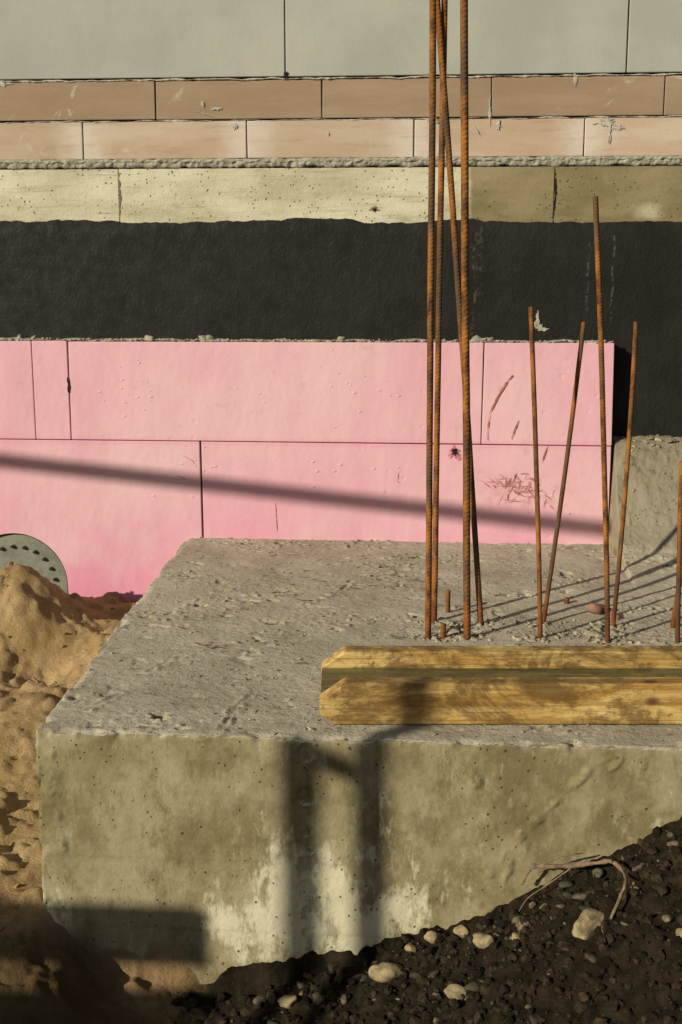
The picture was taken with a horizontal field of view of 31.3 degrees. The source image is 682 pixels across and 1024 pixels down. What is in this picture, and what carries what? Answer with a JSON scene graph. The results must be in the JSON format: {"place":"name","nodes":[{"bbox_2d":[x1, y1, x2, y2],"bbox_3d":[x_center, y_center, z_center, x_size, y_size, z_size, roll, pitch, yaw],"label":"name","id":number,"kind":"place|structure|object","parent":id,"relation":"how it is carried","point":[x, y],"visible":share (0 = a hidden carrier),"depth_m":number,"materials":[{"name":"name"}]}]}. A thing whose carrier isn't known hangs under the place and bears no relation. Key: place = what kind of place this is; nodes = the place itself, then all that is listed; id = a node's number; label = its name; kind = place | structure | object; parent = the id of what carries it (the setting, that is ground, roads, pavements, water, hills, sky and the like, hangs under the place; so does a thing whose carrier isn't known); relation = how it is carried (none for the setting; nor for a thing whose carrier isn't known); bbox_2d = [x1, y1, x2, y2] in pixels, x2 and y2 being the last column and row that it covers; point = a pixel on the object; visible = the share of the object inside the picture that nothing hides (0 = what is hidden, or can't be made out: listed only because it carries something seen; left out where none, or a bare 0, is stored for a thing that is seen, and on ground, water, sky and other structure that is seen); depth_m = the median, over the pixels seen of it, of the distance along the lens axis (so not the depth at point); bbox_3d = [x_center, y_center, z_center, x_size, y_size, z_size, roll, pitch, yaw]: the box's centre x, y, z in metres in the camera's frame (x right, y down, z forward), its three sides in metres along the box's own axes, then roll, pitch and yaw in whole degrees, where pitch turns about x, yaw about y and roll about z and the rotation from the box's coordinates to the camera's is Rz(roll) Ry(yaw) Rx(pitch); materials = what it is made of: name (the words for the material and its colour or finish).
{"place":"outdoors","nodes":[
{"label":"outdoors","id":0,"kind":"place"},
{"bbox_2d":[0,79,676,210],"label":"joint","id":1,"kind":"object","parent":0,"point":[156,120],"depth_m":3.47,"materials":[{"name":"grey concrete"}]},
{"bbox_2d":[0,564,681,1023],"bbox_3d":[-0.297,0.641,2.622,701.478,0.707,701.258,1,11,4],"label":"ground","id":2,"kind":"structure","parent":0,"point":[52,970],"depth_m":2.16,"materials":[{"name":"beige soil"}]},
{"bbox_2d":[0,561,130,945],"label":"sand lumps","id":3,"kind":"object","parent":2,"relation":"on","point":[13,843],"visible":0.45,"depth_m":3.18,"materials":[{"name":"brown sand"}]},
{"bbox_2d":[277,995,297,1008],"bbox_3d":[-0.095,0.862,2.145,0.029,0.034,0.043,-10,15,-41],"label":"stone","id":4,"kind":"object","parent":2,"relation":"on","point":[286,1001],"visible":0.99,"depth_m":2.13,"materials":[{"name":"beige stone"}]},
{"bbox_2d":[0,0,681,82],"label":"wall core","id":5,"kind":"object","parent":2,"relation":"on","point":[624,74],"depth_m":3.44,"materials":[{"name":"grey concrete"}]},
{"bbox_2d":[0,169,119,221],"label":"concrete band","id":6,"kind":"object","parent":5,"relation":"attached to","point":[58,194],"visible":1,"depth_m":3.56,"materials":[{"name":"beige concrete"}]},
{"bbox_2d":[0,0,284,79],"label":"aerated block","id":7,"kind":"structure","parent":5,"relation":"attached to","point":[84,39],"depth_m":3.45,"materials":[{"name":"grey concrete"}]},
{"bbox_2d":[119,166,554,223],"bbox_3d":[-0.020,-0.890,3.509,1.252,0.197,0.011,1,11,4],"label":"concrete band","id":8,"kind":"object","parent":5,"relation":"attached to","point":[507,194],"visible":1,"depth_m":3.50,"materials":[{"name":"beige concrete"}]},
{"bbox_2d":[118,172,120,216],"bbox_3d":[-0.643,-0.921,3.542,0.009,0.135,0.001,1,11,4],"label":"band joint","id":9,"kind":"object","parent":8,"relation":"attached to","point":[119,197],"visible":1,"depth_m":3.54,"materials":[{"name":"grey concrete"}]},
{"bbox_2d":[0,218,681,436],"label":"bitumen coating","id":10,"kind":"object","parent":5,"relation":"attached to","point":[310,278],"visible":0.23,"depth_m":3.54,"materials":[{"name":"black paint"}]},
{"bbox_2d":[0,334,613,601],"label":"foam insulation boards","id":11,"kind":"object","parent":10,"relation":"attached to","point":[128,466],"visible":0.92,"depth_m":3.58,"materials":[{"name":"pink plastic"}]},
{"bbox_2d":[0,533,68,593],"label":"pipe flange","id":12,"kind":"object","parent":11,"relation":"attached to","point":[42,558],"visible":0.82,"depth_m":3.72,"materials":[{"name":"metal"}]},
{"bbox_2d":[536,310,539,324],"bbox_3d":[0.568,-0.561,3.518,0.012,0.048,0.001,1,11,4],"label":"smear","id":13,"kind":"object","parent":10,"relation":"attached to","point":[537,318],"visible":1,"depth_m":3.52,"materials":[{"name":"paint"}]},
{"bbox_2d":[0,155,681,169],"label":"bed mortar","id":14,"kind":"object","parent":5,"relation":"attached to","point":[364,163],"visible":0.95,"depth_m":3.48,"materials":[{"name":"grey concrete"}]},
{"bbox_2d":[0,122,83,159],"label":"sandlime brick","id":15,"kind":"object","parent":14,"relation":"on","point":[40,141],"visible":1,"depth_m":3.53,"materials":[{"name":"beige brick"}]},
{"bbox_2d":[0,81,155,120],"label":"sandlime brick","id":16,"kind":"object","parent":15,"relation":"on","point":[66,101],"visible":1,"depth_m":3.50,"materials":[{"name":"brown brick"}]},
{"bbox_2d":[83,121,246,159],"bbox_3d":[-0.508,-1.071,3.510,0.475,0.104,0.010,1,11,4],"label":"sandlime brick","id":17,"kind":"object","parent":14,"relation":"on","point":[168,140],"visible":1,"depth_m":3.51,"materials":[{"name":"beige brick"}]},
{"bbox_2d":[156,80,321,119],"bbox_3d":[-0.292,-1.175,3.474,0.476,0.106,0.009,1,11,4],"label":"sandlime brick","id":18,"kind":"object","parent":17,"relation":"on","point":[264,99],"visible":1,"depth_m":3.47,"materials":[{"name":"brown brick"}]},
{"bbox_2d":[247,119,413,157],"bbox_3d":[-0.031,-1.064,3.476,0.476,0.104,0.010,1,11,4],"label":"sandlime brick","id":19,"kind":"object","parent":14,"relation":"on","point":[344,138],"visible":1,"depth_m":3.47,"materials":[{"name":"beige brick"}]},
{"bbox_2d":[322,77,490,117],"bbox_3d":[0.184,-1.169,3.439,0.476,0.105,0.009,1,11,4],"label":"sandlime brick","id":20,"kind":"object","parent":19,"relation":"on","point":[377,98],"visible":1,"depth_m":3.44,"materials":[{"name":"brown brick"}]},
{"bbox_2d":[0,155,681,163],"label":"bed mortar lip","id":21,"kind":"object","parent":14,"relation":"attached to","point":[320,160],"visible":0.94,"depth_m":3.48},
{"bbox_2d":[414,118,583,156],"bbox_3d":[0.446,-1.057,3.442,0.475,0.104,0.008,1,11,4],"label":"sandlime brick","id":22,"kind":"object","parent":14,"relation":"on","point":[536,137],"visible":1,"depth_m":3.44,"materials":[{"name":"beige brick"}]},
{"bbox_2d":[492,76,664,116],"bbox_3d":[0.661,-1.162,3.404,0.476,0.106,0.010,1,11,4],"label":"sandlime brick","id":23,"kind":"object","parent":22,"relation":"on","point":[586,96],"visible":1,"depth_m":3.40,"materials":[{"name":"brown brick"}]},
{"bbox_2d":[584,117,681,156],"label":"sandlime brick","id":24,"kind":"object","parent":14,"relation":"on","point":[649,136],"visible":1,"depth_m":3.41,"materials":[{"name":"beige brick"}]},
{"bbox_2d":[611,125,624,129],"bbox_3d":[0.774,-1.075,3.405,0.040,0.017,0.001,1,11,4],"label":"mortar splash","id":25,"kind":"object","parent":24,"relation":"attached to","point":[618,127],"visible":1,"depth_m":3.40,"materials":[{"name":"grey concrete"}]},
{"bbox_2d":[664,75,681,115],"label":"sandlime brick","id":26,"kind":"object","parent":24,"relation":"on","point":[673,97],"visible":1,"depth_m":3.38,"materials":[{"name":"brown brick"}]},
{"bbox_2d":[1,73,681,82],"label":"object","id":27,"kind":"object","parent":5,"relation":"attached to","point":[308,78],"depth_m":3.44,"materials":[{"name":"grey concrete"}]},
{"bbox_2d":[0,81,12,86],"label":"mortar splash","id":28,"kind":"object","parent":27,"relation":"attached to","point":[3,84],"visible":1,"depth_m":3.50,"materials":[{"name":"grey concrete"}]},
{"bbox_2d":[573,73,577,85],"bbox_3d":[0.652,-1.204,3.388,0.013,0.036,0.001,1,11,4],"label":"mortar splash","id":29,"kind":"object","parent":27,"relation":"attached to","point":[575,78],"visible":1,"depth_m":3.39,"materials":[{"name":"grey concrete"}]},
{"bbox_2d":[285,0,628,76],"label":"aerated block","id":30,"kind":"structure","parent":5,"relation":"attached to","point":[328,38],"depth_m":3.39,"materials":[{"name":"grey concrete"}]},
{"bbox_2d":[553,166,681,222],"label":"concrete band","id":31,"kind":"object","parent":5,"relation":"attached to","point":[638,193],"visible":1,"depth_m":3.44,"materials":[{"name":"beige concrete"}]},
{"bbox_2d":[552,171,556,217],"bbox_3d":[0.606,-0.903,3.452,0.010,0.135,0.001,1,11,4],"label":"band joint","id":32,"kind":"object","parent":31,"relation":"attached to","point":[555,186],"visible":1,"depth_m":3.45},
{"bbox_2d":[626,0,681,72],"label":"aerated block","id":33,"kind":"structure","parent":5,"relation":"attached to","point":[654,36],"depth_m":3.35,"materials":[{"name":"grey concrete"}]},
{"bbox_2d":[35,434,681,984],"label":"concrete slab","id":34,"kind":"structure","parent":2,"relation":"on","point":[201,842],"depth_m":2.17,"materials":[{"name":"grey concrete"}]},
{"bbox_2d":[178,578,440,647],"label":"wire scraps","id":35,"kind":"object","parent":34,"relation":"on","point":[297,599],"visible":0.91,"depth_m":2.96,"materials":[{"name":"metal"}]},
{"bbox_2d":[48,436,678,743],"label":"concrete crumbs","id":36,"kind":"object","parent":34,"relation":"on","point":[666,440],"visible":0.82,"depth_m":2.81,"materials":[{"name":"grey concrete"}]},
{"bbox_2d":[425,0,435,638],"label":"reinforcing bar","id":37,"kind":"object","parent":34,"relation":"on","point":[431,235],"visible":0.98,"depth_m":2.53,"materials":[{"name":"metal"}]},
{"bbox_2d":[431,0,447,622],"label":"reinforcing bar","id":38,"kind":"object","parent":34,"relation":"on","point":[441,161],"visible":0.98,"depth_m":2.66,"materials":[{"name":"metal"}]},
{"bbox_2d":[440,623,445,638],"bbox_3d":[0.224,0.276,2.668,0.012,0.064,0.013,1,11,4],"label":"reinforcing bar","id":39,"kind":"object","parent":34,"relation":"on","point":[443,631],"visible":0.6,"depth_m":2.66,"materials":[{"name":"metal"}]},
{"bbox_2d":[445,590,449,612],"bbox_3d":[0.252,0.226,2.866,0.012,0.085,0.012,1,11,4],"label":"reinforcing bar","id":40,"kind":"object","parent":34,"relation":"on","point":[447,605],"visible":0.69,"depth_m":2.86,"materials":[{"name":"metal"}]},
{"bbox_2d":[436,0,483,624],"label":"reinforcing bar","id":41,"kind":"object","parent":34,"relation":"on","point":[447,136],"visible":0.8,"depth_m":2.61,"materials":[{"name":"metal"}]},
{"bbox_2d":[460,0,470,639],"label":"reinforcing bar","id":42,"kind":"object","parent":34,"relation":"on","point":[465,287],"visible":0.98,"depth_m":2.52,"materials":[{"name":"metal"}]},
{"bbox_2d":[319,677,681,723],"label":"front chord","id":43,"kind":"object","parent":34,"relation":"on","point":[501,700],"visible":1,"depth_m":2.15,"materials":[{"name":"brown wood"}]},
{"bbox_2d":[321,646,681,674],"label":"chord","id":44,"kind":"object","parent":34,"relation":"on","point":[507,657],"visible":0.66,"depth_m":2.33,"materials":[{"name":"wood"}]},
{"bbox_2d":[321,668,681,692],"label":"web","id":45,"kind":"object","parent":34,"relation":"on","point":[330,677],"visible":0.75,"depth_m":2.31},
{"bbox_2d":[528,307,542,638],"bbox_3d":[0.416,-0.059,2.602,0.055,0.748,0.011,1,11,4],"label":"reinforcing bar","id":46,"kind":"object","parent":34,"relation":"on","point":[536,464],"visible":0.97,"depth_m":2.59,"materials":[{"name":"metal"}]},
{"bbox_2d":[402,617,681,645],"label":"grout rubble","id":47,"kind":"object","parent":34,"relation":"on","point":[454,628],"visible":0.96,"depth_m":2.70,"materials":[{"name":"grey concrete"}]},
{"bbox_2d":[542,322,585,623],"bbox_3d":[0.492,-0.063,2.712,0.079,0.713,0.011,1,11,4],"label":"reinforcing bar","id":48,"kind":"object","parent":34,"relation":"on","point":[566,462],"visible":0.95,"depth_m":2.70,"materials":[{"name":"metal"}]},
{"bbox_2d":[564,597,569,603],"bbox_3d":[0.546,0.230,2.951,0.015,0.044,0.014,1,11,4],"label":"reinforcing bar","id":49,"kind":"object","parent":34,"relation":"on","point":[566,600],"visible":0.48,"depth_m":2.94,"materials":[{"name":"metal"}]},
{"bbox_2d":[592,196,609,642],"bbox_3d":[0.547,-0.163,2.556,0.078,0.970,0.012,1,11,4],"label":"reinforcing bar","id":50,"kind":"object","parent":34,"relation":"on","point":[602,409],"visible":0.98,"depth_m":2.54,"materials":[{"name":"metal"}]},
{"bbox_2d":[587,603,619,620],"bbox_3d":[0.609,0.232,2.844,0.061,0.038,0.091,-2,12,-11],"label":"brick fragment","id":51,"kind":"object","parent":34,"relation":"on","point":[594,608],"visible":0.52,"depth_m":2.84,"materials":[{"name":"orange brick"}]},
{"bbox_2d":[611,322,638,625],"bbox_3d":[0.625,-0.060,2.693,0.031,0.714,0.011,1,11,4],"label":"reinforcing bar","id":52,"kind":"object","parent":34,"relation":"on","point":[627,466],"visible":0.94,"depth_m":2.68,"materials":[{"name":"metal"}]},
{"bbox_2d":[670,570,681,627],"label":"reinforcing bar","id":53,"kind":"object","parent":34,"relation":"on","point":[672,625],"visible":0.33,"depth_m":2.74,"materials":[{"name":"metal"}]},
{"bbox_2d":[675,461,681,642],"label":"reinforcing bar","id":54,"kind":"object","parent":34,"relation":"on","point":[678,581],"visible":0.96,"depth_m":2.60,"materials":[{"name":"metal"}]},
{"bbox_2d":[368,962,403,982],"bbox_3d":[0.079,0.796,2.109,0.063,0.044,0.045,1,11,4],"label":"stone","id":55,"kind":"object","parent":2,"relation":"on","point":[382,972],"visible":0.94,"depth_m":2.09,"materials":[{"name":"beige stone"}]},
{"bbox_2d":[404,943,416,951],"bbox_3d":[0.122,0.762,2.126,0.022,0.020,0.025,1,11,4],"label":"stone","id":56,"kind":"object","parent":2,"relation":"on","point":[410,947],"visible":1,"depth_m":2.12,"materials":[{"name":"beige stone"}]},
{"bbox_2d":[171,830,679,1023],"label":"gravel","id":57,"kind":"structure","parent":2,"relation":"on","point":[474,986],"depth_m":2.07,"materials":[{"name":"grey gravel"}]},
{"bbox_2d":[424,931,440,943],"bbox_3d":[0.163,0.744,2.130,0.036,0.021,0.023,1,11,4],"label":"stone","id":58,"kind":"object","parent":2,"relation":"on","point":[430,936],"visible":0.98,"depth_m":2.12,"materials":[{"name":"beige stone"}]},
{"bbox_2d":[444,984,467,1001],"bbox_3d":[0.191,0.786,1.985,0.048,0.028,0.026,6,13,29],"label":"stone","id":59,"kind":"object","parent":2,"relation":"on","point":[453,991],"visible":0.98,"depth_m":1.98,"materials":[{"name":"beige stone"}]},
{"bbox_2d":[453,925,468,938],"bbox_3d":[0.211,0.733,2.129,0.025,0.019,0.035,-10,15,-41],"label":"stone","id":60,"kind":"object","parent":2,"relation":"on","point":[461,931],"visible":1,"depth_m":2.12,"materials":[{"name":"beige stone"}]},
{"bbox_2d":[473,933,494,948],"bbox_3d":[0.243,0.728,2.067,0.030,0.038,0.051,-5,12,-22],"label":"stone","id":61,"kind":"object","parent":2,"relation":"on","point":[482,940],"visible":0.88,"depth_m":2.05,"materials":[{"name":"beige stone"}]},
{"bbox_2d":[511,932,519,939],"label":"stone","id":62,"kind":"object","parent":2,"relation":"on","point":[515,935],"visible":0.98,"depth_m":2.03,"materials":[{"name":"beige stone"}]},
{"bbox_2d":[532,859,627,919],"bbox_3d":[0.410,0.608,2.037,0.084,0.054,0.179,-9,14,-37],"label":"root","id":63,"kind":"object","parent":2,"relation":"on","point":[573,865],"visible":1,"depth_m":2.05,"materials":[{"name":"brown plant"}]},
{"bbox_2d":[521,865,531,884],"bbox_3d":[0.320,0.624,2.091,0.023,0.043,0.007,8,14,33],"label":"side root","id":64,"kind":"object","parent":63,"relation":"attached to","point":[526,875],"visible":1,"depth_m":2.09,"materials":[{"name":"brown plant"}]},
{"bbox_2d":[518,869,570,911],"bbox_3d":[0.349,0.646,2.084,0.087,0.091,0.004,2,12,11],"label":"side root","id":65,"kind":"object","parent":63,"relation":"attached to","point":[544,886],"visible":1,"depth_m":2.08,"materials":[{"name":"brown plant"}]},
{"bbox_2d":[540,853,582,864],"bbox_3d":[0.376,0.592,2.070,0.072,0.029,0.013,1,11,4],"label":"side root","id":66,"kind":"object","parent":63,"relation":"on","point":[555,858],"visible":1,"depth_m":2.07,"materials":[{"name":"brown plant"}]},
{"bbox_2d":[572,908,603,939],"bbox_3d":[0.407,0.669,1.978,0.074,0.043,0.040,-8,14,-33],"label":"stone","id":67,"kind":"object","parent":2,"relation":"on","point":[588,922],"visible":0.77,"depth_m":1.96,"materials":[{"name":"beige stone"}]},
{"bbox_2d":[676,928,681,937],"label":"stone","id":68,"kind":"object","parent":2,"relation":"on","point":[678,931],"visible":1,"depth_m":1.87,"materials":[{"name":"beige stone"}]},
{"bbox_2d":[0,165,681,169],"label":"mortar joint","id":69,"kind":"object","parent":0,"point":[338,167],"visible":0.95,"depth_m":3.48,"materials":[{"name":"grey concrete"}]},
{"bbox_3d":[3.783,-1.008,3.201,0.476,0.104,0.010,1,11,4],"label":"sand-lime brick","id":70,"kind":"object","parent":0,"visible":0},
{"bbox_2d":[0,115,681,123],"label":"joint mortar","id":71,"kind":"object","parent":70,"relation":"on","point":[343,119],"visible":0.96,"depth_m":3.46,"materials":[{"name":"grey concrete"}]},
{"bbox_2d":[488,93,490,125],"bbox_3d":[0.418,-1.131,3.420,0.010,0.092,0.001,1,11,4],"label":"mortar splash","id":72,"kind":"object","parent":71,"relation":"attached to","point":[489,112],"visible":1,"depth_m":3.42,"materials":[{"name":"grey concrete"}]},
{"bbox_2d":[600,117,614,125],"bbox_3d":[0.744,-1.089,3.404,0.043,0.029,0.001,1,11,4],"label":"mortar splash","id":73,"kind":"object","parent":71,"relation":"attached to","point":[607,123],"visible":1,"depth_m":3.40,"materials":[{"name":"grey concrete"}]},
{"bbox_2d":[608,122,611,143],"bbox_3d":[0.752,-1.065,3.409,0.009,0.074,0.001,1,11,4],"label":"mortar splash","id":74,"kind":"object","parent":71,"relation":"attached to","point":[609,137],"visible":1,"depth_m":3.41,"materials":[{"name":"grey concrete"}]}
]}

